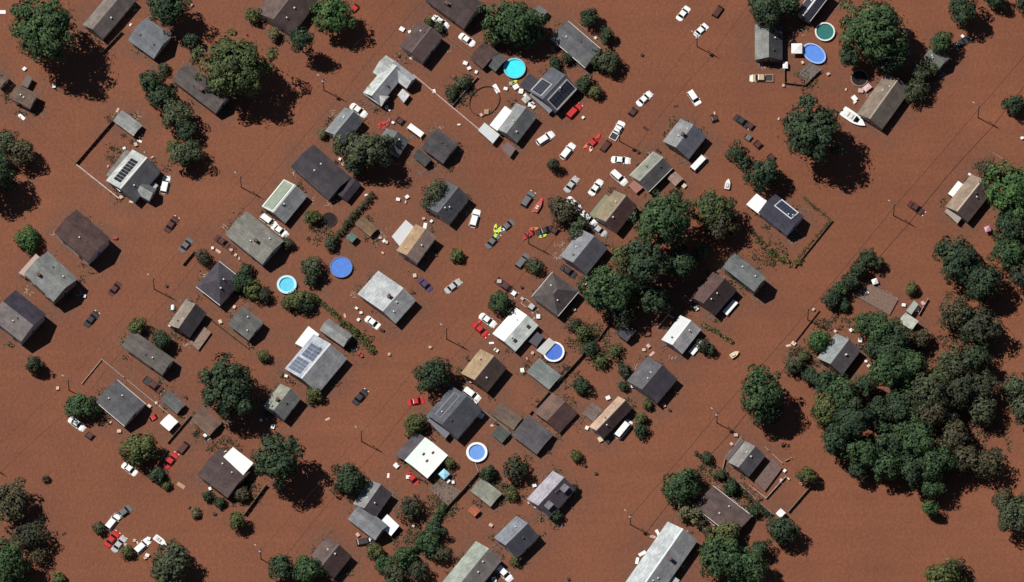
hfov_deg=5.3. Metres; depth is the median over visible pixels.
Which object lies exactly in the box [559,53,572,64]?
shrub
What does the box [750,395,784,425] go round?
broadleaf tree
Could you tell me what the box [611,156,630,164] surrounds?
parked car
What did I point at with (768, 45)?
house
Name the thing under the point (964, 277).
broadleaf tree
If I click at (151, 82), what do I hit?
broadleaf tree
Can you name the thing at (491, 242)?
parked car
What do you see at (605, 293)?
broadleaf tree
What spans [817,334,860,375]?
house
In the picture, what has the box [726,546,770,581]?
broadleaf tree
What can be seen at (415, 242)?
house
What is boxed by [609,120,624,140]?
pickup truck
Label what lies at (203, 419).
garage
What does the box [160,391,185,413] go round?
shed
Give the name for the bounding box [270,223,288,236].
parked car
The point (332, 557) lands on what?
house
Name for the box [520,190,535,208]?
parked car
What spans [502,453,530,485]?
broadleaf tree
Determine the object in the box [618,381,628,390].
shrub
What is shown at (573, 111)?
parked car
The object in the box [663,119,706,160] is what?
house
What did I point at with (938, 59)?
house
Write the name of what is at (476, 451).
swimming pool
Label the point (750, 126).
parked car
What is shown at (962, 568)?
broadleaf tree
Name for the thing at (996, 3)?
broadleaf tree
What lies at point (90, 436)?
parked car
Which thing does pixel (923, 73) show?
broadleaf tree
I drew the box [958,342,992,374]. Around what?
broadleaf tree
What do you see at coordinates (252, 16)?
shrub
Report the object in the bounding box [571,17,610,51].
fence
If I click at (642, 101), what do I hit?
parked car
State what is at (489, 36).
broadleaf tree
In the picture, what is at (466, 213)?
pale debris
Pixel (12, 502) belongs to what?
broadleaf tree
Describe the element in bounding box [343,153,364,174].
broadleaf tree
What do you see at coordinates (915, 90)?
broadleaf tree
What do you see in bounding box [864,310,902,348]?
broadleaf tree
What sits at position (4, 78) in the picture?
house
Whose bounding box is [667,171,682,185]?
shed
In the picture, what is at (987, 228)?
canopy tent
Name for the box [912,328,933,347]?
broadleaf tree
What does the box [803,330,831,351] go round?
broadleaf tree
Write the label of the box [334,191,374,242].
hedge
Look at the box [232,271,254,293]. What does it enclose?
broadleaf tree
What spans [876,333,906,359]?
broadleaf tree
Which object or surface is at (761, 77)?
pickup truck
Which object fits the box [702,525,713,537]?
shrub
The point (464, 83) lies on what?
shrub
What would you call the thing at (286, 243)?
shrub
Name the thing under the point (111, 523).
parked car
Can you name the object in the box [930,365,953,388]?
broadleaf tree
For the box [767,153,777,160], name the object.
parked car
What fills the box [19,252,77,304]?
house
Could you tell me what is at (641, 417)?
shrub
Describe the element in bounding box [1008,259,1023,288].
broadleaf tree
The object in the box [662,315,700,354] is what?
house
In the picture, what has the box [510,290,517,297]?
parked car
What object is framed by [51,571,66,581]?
shrub
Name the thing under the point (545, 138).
parked car
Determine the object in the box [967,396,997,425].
broadleaf tree
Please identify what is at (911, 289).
shrub
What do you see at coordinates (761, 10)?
broadleaf tree
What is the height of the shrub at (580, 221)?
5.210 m
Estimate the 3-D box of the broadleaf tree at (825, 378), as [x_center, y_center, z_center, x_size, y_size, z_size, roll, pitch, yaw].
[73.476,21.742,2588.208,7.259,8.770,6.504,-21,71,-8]
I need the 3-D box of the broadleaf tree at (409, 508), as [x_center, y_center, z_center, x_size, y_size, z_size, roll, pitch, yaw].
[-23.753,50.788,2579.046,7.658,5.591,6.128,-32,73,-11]
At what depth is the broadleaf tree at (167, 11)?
2614.84 m
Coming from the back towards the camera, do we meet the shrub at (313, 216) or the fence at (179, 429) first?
the shrub at (313, 216)
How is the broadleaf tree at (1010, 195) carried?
on the flood water
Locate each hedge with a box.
[239,482,253,504]
[312,293,340,318]
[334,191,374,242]
[338,319,376,354]
[410,503,446,553]
[488,479,509,488]
[693,450,714,467]
[700,321,733,343]
[725,477,772,518]
[750,230,761,239]
[754,238,791,267]
[792,221,829,264]
[803,196,828,219]
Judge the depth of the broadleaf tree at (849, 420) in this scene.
2576.43 m
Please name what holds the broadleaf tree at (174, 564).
on the flood water
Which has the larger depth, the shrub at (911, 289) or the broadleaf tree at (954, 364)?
the shrub at (911, 289)
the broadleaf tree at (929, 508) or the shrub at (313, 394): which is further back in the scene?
the shrub at (313, 394)
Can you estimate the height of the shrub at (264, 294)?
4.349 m
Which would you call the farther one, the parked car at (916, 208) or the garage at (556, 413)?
the parked car at (916, 208)
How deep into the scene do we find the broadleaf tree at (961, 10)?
2617.11 m
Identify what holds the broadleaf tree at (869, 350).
on the flood water
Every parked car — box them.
[67,416,86,431]
[83,310,99,327]
[85,431,95,441]
[103,530,120,548]
[105,513,120,530]
[108,281,121,295]
[110,535,127,553]
[121,461,137,476]
[133,538,151,554]
[149,413,157,421]
[153,468,168,485]
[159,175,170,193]
[163,451,178,469]
[164,215,179,233]
[177,441,190,454]
[178,237,193,253]
[213,235,230,248]
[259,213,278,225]
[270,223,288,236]
[349,102,367,117]
[351,3,360,13]
[352,388,368,405]
[355,537,373,546]
[363,316,380,329]
[395,116,406,126]
[404,470,419,485]
[406,397,424,405]
[416,277,432,291]
[431,14,449,29]
[444,278,462,294]
[458,32,476,46]
[462,386,480,402]
[469,209,480,228]
[471,321,489,338]
[478,312,496,327]
[484,233,500,249]
[495,564,513,581]
[501,219,514,232]
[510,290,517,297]
[514,253,530,268]
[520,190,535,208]
[524,229,535,237]
[535,131,554,145]
[535,225,553,236]
[550,226,560,236]
[559,142,575,160]
[559,264,577,278]
[563,176,579,193]
[565,102,582,119]
[567,195,581,210]
[580,210,597,225]
[587,135,600,150]
[587,179,603,196]
[589,223,608,237]
[599,140,611,152]
[609,169,627,185]
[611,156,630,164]
[628,107,638,117]
[635,91,653,106]
[675,6,690,21]
[687,89,701,105]
[693,23,708,36]
[710,114,719,123]
[712,5,724,18]
[733,114,748,129]
[744,133,754,143]
[746,122,755,131]
[753,140,763,150]
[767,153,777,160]
[907,200,925,215]
[951,36,970,49]
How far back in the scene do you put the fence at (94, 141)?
2612.52 m
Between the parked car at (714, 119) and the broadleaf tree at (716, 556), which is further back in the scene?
the parked car at (714, 119)
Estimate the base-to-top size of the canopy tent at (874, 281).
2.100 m
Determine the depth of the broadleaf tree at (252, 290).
2596.78 m
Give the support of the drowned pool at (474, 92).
in the flood water
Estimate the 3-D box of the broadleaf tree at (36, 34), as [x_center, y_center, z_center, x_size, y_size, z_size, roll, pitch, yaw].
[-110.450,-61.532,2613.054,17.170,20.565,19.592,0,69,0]
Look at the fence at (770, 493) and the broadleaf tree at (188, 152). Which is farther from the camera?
the broadleaf tree at (188, 152)
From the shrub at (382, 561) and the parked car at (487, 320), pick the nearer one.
the shrub at (382, 561)
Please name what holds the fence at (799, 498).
on the flood water
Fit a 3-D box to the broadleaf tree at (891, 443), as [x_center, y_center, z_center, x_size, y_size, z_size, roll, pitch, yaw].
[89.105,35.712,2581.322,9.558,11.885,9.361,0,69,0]
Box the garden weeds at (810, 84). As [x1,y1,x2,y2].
[4,12,1011,579]
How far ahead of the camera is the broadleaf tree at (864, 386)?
2585.91 m
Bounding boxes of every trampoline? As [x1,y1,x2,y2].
[321,212,336,226]
[851,70,867,85]
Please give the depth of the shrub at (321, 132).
2611.95 m
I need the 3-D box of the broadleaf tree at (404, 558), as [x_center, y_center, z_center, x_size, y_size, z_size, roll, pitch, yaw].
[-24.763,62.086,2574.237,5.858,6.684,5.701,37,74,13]
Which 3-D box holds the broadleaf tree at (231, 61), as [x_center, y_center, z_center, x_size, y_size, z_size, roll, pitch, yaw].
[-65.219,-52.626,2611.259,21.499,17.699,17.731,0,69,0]
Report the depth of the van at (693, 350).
2594.29 m
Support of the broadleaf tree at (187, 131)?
on the flood water
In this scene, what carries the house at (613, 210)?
on the flood water
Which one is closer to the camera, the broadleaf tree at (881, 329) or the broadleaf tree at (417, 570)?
the broadleaf tree at (417, 570)
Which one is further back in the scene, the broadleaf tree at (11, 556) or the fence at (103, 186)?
the fence at (103, 186)
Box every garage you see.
[191,407,221,435]
[469,42,497,68]
[470,478,501,506]
[491,403,522,429]
[512,416,552,454]
[527,358,560,389]
[534,393,577,432]
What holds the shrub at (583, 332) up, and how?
on the flood water
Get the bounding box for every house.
[0,70,9,89]
[0,290,45,345]
[9,75,37,109]
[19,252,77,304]
[54,210,109,265]
[83,0,134,40]
[96,380,145,426]
[106,149,160,202]
[122,331,174,375]
[128,18,171,59]
[168,300,210,349]
[173,63,230,114]
[196,261,239,305]
[197,447,252,498]
[225,211,283,266]
[228,307,263,340]
[256,0,316,36]
[262,179,306,223]
[263,384,300,420]
[285,319,352,392]
[291,144,360,201]
[310,538,351,578]
[325,107,362,145]
[348,480,398,541]
[358,271,415,324]
[363,56,415,107]
[382,128,408,157]
[392,220,435,265]
[395,433,447,479]
[400,21,442,64]
[421,129,458,164]
[426,0,483,30]
[426,386,482,439]
[427,182,469,224]
[443,541,501,581]
[461,349,506,392]
[478,103,536,157]
[493,308,554,354]
[494,516,538,558]
[527,471,575,519]
[529,67,577,114]
[531,272,578,317]
[551,21,601,68]
[560,230,607,275]
[589,396,631,438]
[590,180,642,233]
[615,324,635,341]
[626,522,697,581]
[627,356,676,404]
[629,152,672,192]
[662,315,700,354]
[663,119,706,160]
[692,272,736,316]
[694,486,751,533]
[723,254,765,295]
[725,438,781,490]
[746,194,803,237]
[755,22,781,61]
[797,0,826,23]
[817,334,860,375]
[851,285,918,329]
[857,74,909,130]
[923,48,950,70]
[945,174,992,223]
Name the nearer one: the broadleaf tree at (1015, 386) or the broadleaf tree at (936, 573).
the broadleaf tree at (936, 573)
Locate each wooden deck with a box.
[429,480,460,504]
[798,62,821,81]
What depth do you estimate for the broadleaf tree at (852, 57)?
2613.91 m
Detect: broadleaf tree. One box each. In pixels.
[0,128,19,151]
[0,147,9,164]
[0,154,17,193]
[0,477,34,524]
[0,536,32,581]
[5,139,35,166]
[5,567,30,581]
[7,0,78,63]
[9,517,52,551]
[13,223,39,254]
[26,545,48,566]
[64,392,101,419]
[118,432,158,467]
[137,69,167,93]
[145,83,177,107]
[146,0,193,27]
[147,538,192,581]
[150,328,171,350]
[161,98,194,129]
[168,139,203,167]
[175,118,198,141]
[189,28,278,100]
[197,352,260,420]
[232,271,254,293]
[243,278,261,299]
[249,432,305,489]
[267,553,294,581]
[281,289,314,309]
[291,554,325,581]
[300,256,322,278]
[309,0,357,34]
[331,462,370,496]
[332,130,392,169]
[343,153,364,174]
[383,563,407,581]
[392,546,417,569]
[395,493,425,522]
[402,412,426,438]
[408,559,429,581]
[412,356,453,393]
[416,531,442,556]
[421,177,448,207]
[476,0,549,46]
[483,28,500,45]
[487,290,511,311]
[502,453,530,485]
[516,26,546,49]
[549,198,581,227]
[576,263,640,317]
[580,7,599,26]
[590,50,621,74]
[610,243,633,266]
[611,303,637,330]
[619,235,671,287]
[626,273,651,295]
[628,187,695,251]
[635,282,672,314]
[661,467,700,505]
[662,244,697,282]
[678,500,702,525]
[684,469,702,486]
[689,188,738,227]
[697,535,750,581]
[700,207,740,239]
[706,521,739,545]
[724,139,745,162]
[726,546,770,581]
[739,363,783,418]
[741,157,782,192]
[746,0,784,30]
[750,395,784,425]
[766,516,801,546]
[770,0,799,16]
[777,91,845,164]
[795,466,818,483]
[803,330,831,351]
[809,368,840,393]
[809,392,840,428]
[820,287,841,308]
[820,422,855,461]
[822,372,861,409]
[831,281,847,298]
[833,396,874,442]
[838,0,910,62]
[838,46,861,67]
[840,270,860,291]
[845,434,884,469]
[847,460,870,481]
[849,259,867,277]
[850,374,878,399]
[851,311,878,335]
[857,247,877,267]
[861,339,883,359]
[863,395,892,432]
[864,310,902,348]
[867,352,909,387]
[871,450,905,481]
[875,422,910,460]
[876,42,908,73]
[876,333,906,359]
[878,388,921,422]
[888,322,914,348]
[888,374,917,393]
[895,414,934,461]
[896,346,928,384]
[897,449,931,490]
[904,78,930,103]
[907,372,948,410]
[911,60,930,83]
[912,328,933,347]
[912,397,948,426]
[916,438,959,481]
[919,476,946,500]
[920,500,940,515]
[922,556,966,581]
[928,30,953,53]
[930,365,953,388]
[932,235,983,286]
[935,342,971,381]
[936,403,959,433]
[936,418,971,451]
[937,291,972,332]
[938,371,979,410]
[944,556,967,581]
[948,0,979,29]
[949,303,1006,346]
[949,444,978,474]
[955,260,984,285]
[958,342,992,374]
[964,263,1004,302]
[967,369,1001,402]
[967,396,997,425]
[968,446,1006,480]
[972,155,997,177]
[979,159,1023,221]
[983,0,1007,10]
[986,239,1023,271]
[991,209,1023,241]
[991,487,1014,511]
[996,492,1023,534]
[1000,94,1023,115]
[1001,372,1023,402]
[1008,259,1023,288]
[1008,393,1023,425]
[1013,199,1023,236]
[1015,0,1023,12]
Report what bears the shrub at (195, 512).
on the flood water
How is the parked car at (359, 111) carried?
on the flood water
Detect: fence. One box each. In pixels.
[75,113,118,164]
[76,164,119,199]
[81,359,167,413]
[102,30,121,52]
[167,415,190,442]
[212,320,245,346]
[244,484,266,514]
[413,74,478,129]
[442,34,470,55]
[443,471,478,510]
[452,76,477,106]
[482,410,510,432]
[513,391,549,432]
[558,354,584,382]
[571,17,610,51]
[737,482,773,514]
[750,476,785,498]
[784,69,819,85]
[788,486,810,512]
[794,221,831,267]
[794,310,819,342]
[803,196,831,220]
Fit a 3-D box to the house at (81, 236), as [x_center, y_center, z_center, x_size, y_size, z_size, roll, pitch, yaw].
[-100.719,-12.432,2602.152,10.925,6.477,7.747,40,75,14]
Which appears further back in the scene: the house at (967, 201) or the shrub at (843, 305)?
the house at (967, 201)
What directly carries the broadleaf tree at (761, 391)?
on the flood water
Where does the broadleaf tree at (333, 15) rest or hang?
on the flood water
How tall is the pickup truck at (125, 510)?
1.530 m
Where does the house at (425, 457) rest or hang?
on the flood water
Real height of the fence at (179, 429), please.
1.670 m
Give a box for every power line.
[264,436,358,546]
[631,416,715,515]
[720,313,806,410]
[810,207,893,308]
[899,110,977,200]
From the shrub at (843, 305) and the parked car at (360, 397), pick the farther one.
the shrub at (843, 305)
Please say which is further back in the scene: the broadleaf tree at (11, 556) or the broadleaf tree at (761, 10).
the broadleaf tree at (761, 10)
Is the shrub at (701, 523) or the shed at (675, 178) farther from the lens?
the shed at (675, 178)
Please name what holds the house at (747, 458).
on the flood water
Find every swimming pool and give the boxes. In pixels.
[277,275,297,293]
[330,257,353,277]
[466,442,488,461]
[503,58,525,78]
[544,341,563,361]
[802,43,825,63]
[815,22,836,40]
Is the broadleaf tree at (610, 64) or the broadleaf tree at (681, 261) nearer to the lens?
the broadleaf tree at (681, 261)
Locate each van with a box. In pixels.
[407,123,425,139]
[613,419,632,439]
[688,340,699,355]
[689,154,707,172]
[722,299,738,316]
[947,181,962,197]
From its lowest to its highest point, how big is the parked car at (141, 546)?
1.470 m
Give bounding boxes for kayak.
[494,227,500,237]
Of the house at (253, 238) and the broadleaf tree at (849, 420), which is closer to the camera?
the broadleaf tree at (849, 420)
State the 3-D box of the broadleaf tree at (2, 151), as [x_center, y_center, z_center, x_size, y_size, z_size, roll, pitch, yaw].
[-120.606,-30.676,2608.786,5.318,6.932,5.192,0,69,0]
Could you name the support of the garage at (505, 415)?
on the flood water
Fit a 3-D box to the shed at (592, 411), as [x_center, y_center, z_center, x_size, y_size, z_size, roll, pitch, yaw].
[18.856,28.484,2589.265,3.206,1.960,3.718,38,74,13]
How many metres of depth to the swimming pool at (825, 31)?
2622.46 m
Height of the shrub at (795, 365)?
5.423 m
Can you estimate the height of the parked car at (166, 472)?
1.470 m
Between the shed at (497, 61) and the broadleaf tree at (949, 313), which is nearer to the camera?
the broadleaf tree at (949, 313)
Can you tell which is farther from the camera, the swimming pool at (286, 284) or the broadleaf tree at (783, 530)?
the swimming pool at (286, 284)
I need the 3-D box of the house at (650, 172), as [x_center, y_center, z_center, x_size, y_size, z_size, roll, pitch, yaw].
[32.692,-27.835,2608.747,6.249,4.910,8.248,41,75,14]
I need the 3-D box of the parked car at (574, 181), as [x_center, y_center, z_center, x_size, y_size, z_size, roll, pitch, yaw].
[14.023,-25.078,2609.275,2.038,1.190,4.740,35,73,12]
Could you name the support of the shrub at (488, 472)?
on the flood water
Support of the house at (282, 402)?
on the flood water
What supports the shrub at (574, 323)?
on the flood water
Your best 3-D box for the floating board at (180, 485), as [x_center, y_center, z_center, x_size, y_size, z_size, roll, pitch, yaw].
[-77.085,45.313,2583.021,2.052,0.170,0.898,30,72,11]
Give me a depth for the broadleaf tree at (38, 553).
2573.68 m
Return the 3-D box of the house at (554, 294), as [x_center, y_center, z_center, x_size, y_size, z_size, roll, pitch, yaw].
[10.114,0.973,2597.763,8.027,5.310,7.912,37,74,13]
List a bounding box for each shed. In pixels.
[113,110,142,135]
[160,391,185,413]
[160,414,177,430]
[346,232,356,242]
[355,216,377,236]
[413,149,431,166]
[468,505,479,516]
[487,53,506,71]
[491,425,510,442]
[520,74,538,91]
[534,5,547,19]
[583,402,602,421]
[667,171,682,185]
[776,509,785,516]
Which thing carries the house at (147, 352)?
on the flood water
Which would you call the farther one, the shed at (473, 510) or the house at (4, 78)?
the house at (4, 78)
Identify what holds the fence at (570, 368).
on the flood water
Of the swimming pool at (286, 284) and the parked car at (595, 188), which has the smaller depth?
the swimming pool at (286, 284)
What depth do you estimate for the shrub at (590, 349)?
2592.21 m
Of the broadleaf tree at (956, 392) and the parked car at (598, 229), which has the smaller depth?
the broadleaf tree at (956, 392)
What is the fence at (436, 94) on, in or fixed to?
on the flood water
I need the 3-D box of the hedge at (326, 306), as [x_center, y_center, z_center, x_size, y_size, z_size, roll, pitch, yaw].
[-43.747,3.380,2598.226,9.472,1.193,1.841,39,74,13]
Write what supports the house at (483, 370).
on the flood water
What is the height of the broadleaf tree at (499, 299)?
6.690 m
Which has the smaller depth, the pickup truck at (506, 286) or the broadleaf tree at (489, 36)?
the pickup truck at (506, 286)
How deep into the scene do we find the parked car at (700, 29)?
2622.73 m
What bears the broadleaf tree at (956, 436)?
on the flood water
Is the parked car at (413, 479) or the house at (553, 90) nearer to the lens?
the parked car at (413, 479)
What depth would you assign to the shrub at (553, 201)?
2604.92 m
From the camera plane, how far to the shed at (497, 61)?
2618.23 m
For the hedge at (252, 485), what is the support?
on the flood water
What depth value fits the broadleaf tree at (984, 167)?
2606.74 m
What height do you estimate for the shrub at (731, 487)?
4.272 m
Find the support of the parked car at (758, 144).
on the flood water
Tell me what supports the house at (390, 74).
on the flood water
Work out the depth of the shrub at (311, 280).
2598.44 m
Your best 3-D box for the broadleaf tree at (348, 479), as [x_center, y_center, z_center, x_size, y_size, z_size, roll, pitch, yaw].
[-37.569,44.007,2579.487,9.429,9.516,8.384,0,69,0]
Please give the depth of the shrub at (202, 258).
2600.35 m
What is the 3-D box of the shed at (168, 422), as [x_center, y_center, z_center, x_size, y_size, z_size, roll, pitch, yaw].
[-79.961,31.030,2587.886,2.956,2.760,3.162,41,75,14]
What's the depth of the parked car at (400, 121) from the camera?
2614.57 m
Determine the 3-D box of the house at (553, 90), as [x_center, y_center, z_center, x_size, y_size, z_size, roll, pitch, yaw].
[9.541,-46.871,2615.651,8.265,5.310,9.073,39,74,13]
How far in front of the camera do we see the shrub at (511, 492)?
2580.27 m
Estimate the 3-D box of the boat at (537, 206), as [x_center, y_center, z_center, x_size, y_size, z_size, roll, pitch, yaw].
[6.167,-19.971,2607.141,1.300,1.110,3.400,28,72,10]
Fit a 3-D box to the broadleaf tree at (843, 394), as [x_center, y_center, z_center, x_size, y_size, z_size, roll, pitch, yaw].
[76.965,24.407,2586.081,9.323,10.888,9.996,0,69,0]
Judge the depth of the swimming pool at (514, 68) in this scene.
2619.22 m
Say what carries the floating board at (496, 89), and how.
on the flood water
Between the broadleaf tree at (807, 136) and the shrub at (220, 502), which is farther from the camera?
the broadleaf tree at (807, 136)
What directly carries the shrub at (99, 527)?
on the flood water
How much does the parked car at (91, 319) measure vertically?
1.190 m
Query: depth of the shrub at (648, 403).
2588.40 m
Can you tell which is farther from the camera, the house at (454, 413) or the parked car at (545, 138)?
the parked car at (545, 138)
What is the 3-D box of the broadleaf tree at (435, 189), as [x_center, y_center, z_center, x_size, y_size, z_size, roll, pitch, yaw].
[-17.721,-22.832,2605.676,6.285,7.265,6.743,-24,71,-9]
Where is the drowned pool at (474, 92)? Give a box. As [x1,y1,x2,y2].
[469,86,499,115]
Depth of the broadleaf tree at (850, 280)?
2596.83 m
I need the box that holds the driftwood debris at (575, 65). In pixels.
[1,1,998,575]
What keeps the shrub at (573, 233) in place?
on the flood water
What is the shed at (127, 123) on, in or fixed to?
on the flood water
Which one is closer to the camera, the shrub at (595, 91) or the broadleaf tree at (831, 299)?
the broadleaf tree at (831, 299)
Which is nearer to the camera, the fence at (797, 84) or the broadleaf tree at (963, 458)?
the broadleaf tree at (963, 458)
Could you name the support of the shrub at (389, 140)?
on the flood water
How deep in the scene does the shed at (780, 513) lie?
2579.07 m
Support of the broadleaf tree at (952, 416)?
on the flood water
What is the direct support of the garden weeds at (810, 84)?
in the flood water
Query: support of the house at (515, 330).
on the flood water
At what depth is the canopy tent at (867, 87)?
2617.11 m
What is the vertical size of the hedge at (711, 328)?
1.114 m
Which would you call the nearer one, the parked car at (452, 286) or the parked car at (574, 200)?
the parked car at (452, 286)
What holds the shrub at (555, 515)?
on the flood water
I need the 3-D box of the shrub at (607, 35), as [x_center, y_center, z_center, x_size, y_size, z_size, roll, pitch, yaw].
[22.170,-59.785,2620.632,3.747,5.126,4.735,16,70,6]
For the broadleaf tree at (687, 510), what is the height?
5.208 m
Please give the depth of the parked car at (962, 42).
2621.44 m
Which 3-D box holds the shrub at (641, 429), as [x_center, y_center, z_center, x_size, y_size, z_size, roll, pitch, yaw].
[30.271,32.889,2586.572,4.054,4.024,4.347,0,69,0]
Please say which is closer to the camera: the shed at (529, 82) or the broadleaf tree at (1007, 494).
the broadleaf tree at (1007, 494)
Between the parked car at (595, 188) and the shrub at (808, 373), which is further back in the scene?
the parked car at (595, 188)
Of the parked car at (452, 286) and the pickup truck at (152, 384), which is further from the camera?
the parked car at (452, 286)
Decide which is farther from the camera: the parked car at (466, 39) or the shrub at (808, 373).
the parked car at (466, 39)
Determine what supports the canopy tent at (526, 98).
on the flood water
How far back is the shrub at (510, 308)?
2595.74 m
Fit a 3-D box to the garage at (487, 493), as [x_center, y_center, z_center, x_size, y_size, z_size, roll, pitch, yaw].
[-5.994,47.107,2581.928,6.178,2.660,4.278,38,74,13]
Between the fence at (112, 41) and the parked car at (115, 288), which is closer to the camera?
the parked car at (115, 288)
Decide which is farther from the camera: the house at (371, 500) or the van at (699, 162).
the van at (699, 162)
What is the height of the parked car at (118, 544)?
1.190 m
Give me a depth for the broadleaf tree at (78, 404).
2585.64 m
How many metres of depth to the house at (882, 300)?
2598.71 m
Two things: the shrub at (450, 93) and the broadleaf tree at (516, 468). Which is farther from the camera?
the shrub at (450, 93)
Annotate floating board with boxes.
[177,482,185,488]
[493,84,499,92]
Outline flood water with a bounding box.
[0,0,1023,581]
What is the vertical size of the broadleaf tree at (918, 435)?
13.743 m
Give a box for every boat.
[153,534,165,544]
[533,200,541,212]
[724,179,729,189]
[730,351,738,358]
[840,106,864,125]
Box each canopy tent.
[438,469,449,479]
[521,94,530,103]
[783,62,787,69]
[791,43,801,55]
[862,83,871,91]
[871,278,877,284]
[984,226,990,231]
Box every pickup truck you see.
[112,504,132,520]
[142,376,163,394]
[494,277,514,294]
[521,298,537,312]
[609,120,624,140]
[750,74,773,81]
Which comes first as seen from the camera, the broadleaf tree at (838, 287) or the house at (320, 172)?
the broadleaf tree at (838, 287)
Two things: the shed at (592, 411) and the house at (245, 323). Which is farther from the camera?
the house at (245, 323)
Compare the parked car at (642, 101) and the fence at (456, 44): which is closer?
the parked car at (642, 101)
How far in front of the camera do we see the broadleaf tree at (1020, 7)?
2621.17 m
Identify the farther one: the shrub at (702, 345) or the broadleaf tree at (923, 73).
the broadleaf tree at (923, 73)
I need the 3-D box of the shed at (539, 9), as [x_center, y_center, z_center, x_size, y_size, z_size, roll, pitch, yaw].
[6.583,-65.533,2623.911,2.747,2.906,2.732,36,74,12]
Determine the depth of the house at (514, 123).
2611.87 m
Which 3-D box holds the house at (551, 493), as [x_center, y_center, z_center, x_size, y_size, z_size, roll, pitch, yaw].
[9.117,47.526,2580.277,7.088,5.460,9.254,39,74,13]
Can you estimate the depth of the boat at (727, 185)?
2608.53 m
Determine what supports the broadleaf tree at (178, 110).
on the flood water
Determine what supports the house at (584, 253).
on the flood water
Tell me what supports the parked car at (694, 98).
on the flood water
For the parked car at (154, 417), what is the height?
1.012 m
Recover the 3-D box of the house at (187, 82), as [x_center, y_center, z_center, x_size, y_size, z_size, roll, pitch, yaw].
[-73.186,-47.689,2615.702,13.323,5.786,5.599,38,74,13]
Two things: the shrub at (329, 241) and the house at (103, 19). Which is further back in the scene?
the house at (103, 19)
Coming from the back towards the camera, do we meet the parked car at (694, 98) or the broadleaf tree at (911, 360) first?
the parked car at (694, 98)
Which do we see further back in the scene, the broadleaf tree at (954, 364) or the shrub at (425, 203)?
the shrub at (425, 203)
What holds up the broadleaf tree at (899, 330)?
on the flood water
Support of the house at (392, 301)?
on the flood water
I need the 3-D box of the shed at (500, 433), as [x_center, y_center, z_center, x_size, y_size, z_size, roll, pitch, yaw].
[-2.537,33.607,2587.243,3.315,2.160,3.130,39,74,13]
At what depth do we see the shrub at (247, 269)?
2599.42 m
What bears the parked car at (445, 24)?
on the flood water
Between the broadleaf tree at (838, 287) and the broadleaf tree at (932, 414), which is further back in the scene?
the broadleaf tree at (838, 287)
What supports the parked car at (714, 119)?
on the flood water
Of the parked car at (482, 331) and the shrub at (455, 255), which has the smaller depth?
the parked car at (482, 331)
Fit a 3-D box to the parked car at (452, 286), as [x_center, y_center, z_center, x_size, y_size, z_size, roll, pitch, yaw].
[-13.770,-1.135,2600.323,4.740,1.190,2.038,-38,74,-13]
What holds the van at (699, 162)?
on the flood water
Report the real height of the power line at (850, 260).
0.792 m
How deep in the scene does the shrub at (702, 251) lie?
2599.17 m
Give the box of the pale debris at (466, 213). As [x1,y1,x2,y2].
[8,3,980,569]
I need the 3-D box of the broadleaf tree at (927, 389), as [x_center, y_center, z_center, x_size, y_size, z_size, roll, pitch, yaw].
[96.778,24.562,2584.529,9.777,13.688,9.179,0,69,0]
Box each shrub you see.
[24,355,44,373]
[41,474,50,482]
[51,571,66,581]
[92,521,105,535]
[119,545,134,558]
[127,317,146,333]
[147,466,165,484]
[157,63,169,73]
[161,481,170,489]
[165,139,179,152]
[182,32,201,48]
[191,507,200,519]
[194,248,210,267]
[201,490,215,502]
[214,497,226,508]
[233,485,250,501]
[239,263,253,275]
[244,8,262,22]
[256,286,272,302]
[256,349,269,363]
[267,27,279,41]
[281,234,294,249]
[298,292,314,315]
[302,210,322,223]
[303,271,321,287]
[305,386,322,404]
[316,128,327,138]
[323,235,335,251]
[329,483,342,494]
[366,542,384,558]
[374,554,394,574]
[378,133,398,151]
[419,195,433,210]
[424,16,434,25]
[425,518,447,537]
[428,545,452,563]
[433,20,444,33]
[443,457,455,468]
[445,87,457,102]
[449,247,463,263]
[452,74,471,92]
[479,464,497,482]
[499,303,514,315]
[506,486,517,501]
[509,555,522,565]
[523,257,543,274]
[546,195,566,208]
[547,158,559,170]
[549,54,560,70]
[549,509,563,522]
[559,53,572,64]
[565,317,582,331]
[568,214,588,231]
[568,224,582,239]
[570,450,582,461]
[571,484,579,496]
[572,375,593,395]
[574,323,596,341]
[575,73,592,92]
[578,339,599,356]
[587,84,601,98]
[591,48,601,64]
[593,352,608,369]
[598,26,614,45]
[607,342,622,358]
[618,362,631,378]
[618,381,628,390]
[634,422,649,440]
[635,412,647,425]
[643,397,652,410]
[691,242,709,261]
[695,339,712,352]
[696,517,706,529]
[702,451,713,464]
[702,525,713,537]
[705,344,714,354]
[711,469,726,479]
[722,477,738,494]
[737,155,750,169]
[746,504,759,517]
[750,539,772,557]
[784,357,804,374]
[797,349,810,360]
[800,366,816,384]
[838,298,849,312]
[872,256,884,270]
[905,279,918,296]
[927,62,937,75]
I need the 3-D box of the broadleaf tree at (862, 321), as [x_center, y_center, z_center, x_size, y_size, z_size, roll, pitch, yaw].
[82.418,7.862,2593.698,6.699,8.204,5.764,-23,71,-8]
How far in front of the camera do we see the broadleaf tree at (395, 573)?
2571.49 m
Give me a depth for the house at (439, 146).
2609.81 m
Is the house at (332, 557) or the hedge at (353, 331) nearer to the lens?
the house at (332, 557)
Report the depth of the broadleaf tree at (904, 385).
2584.02 m
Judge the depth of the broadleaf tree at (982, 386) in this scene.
2583.94 m
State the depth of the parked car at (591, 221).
2605.84 m
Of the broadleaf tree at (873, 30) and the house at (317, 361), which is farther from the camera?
the broadleaf tree at (873, 30)

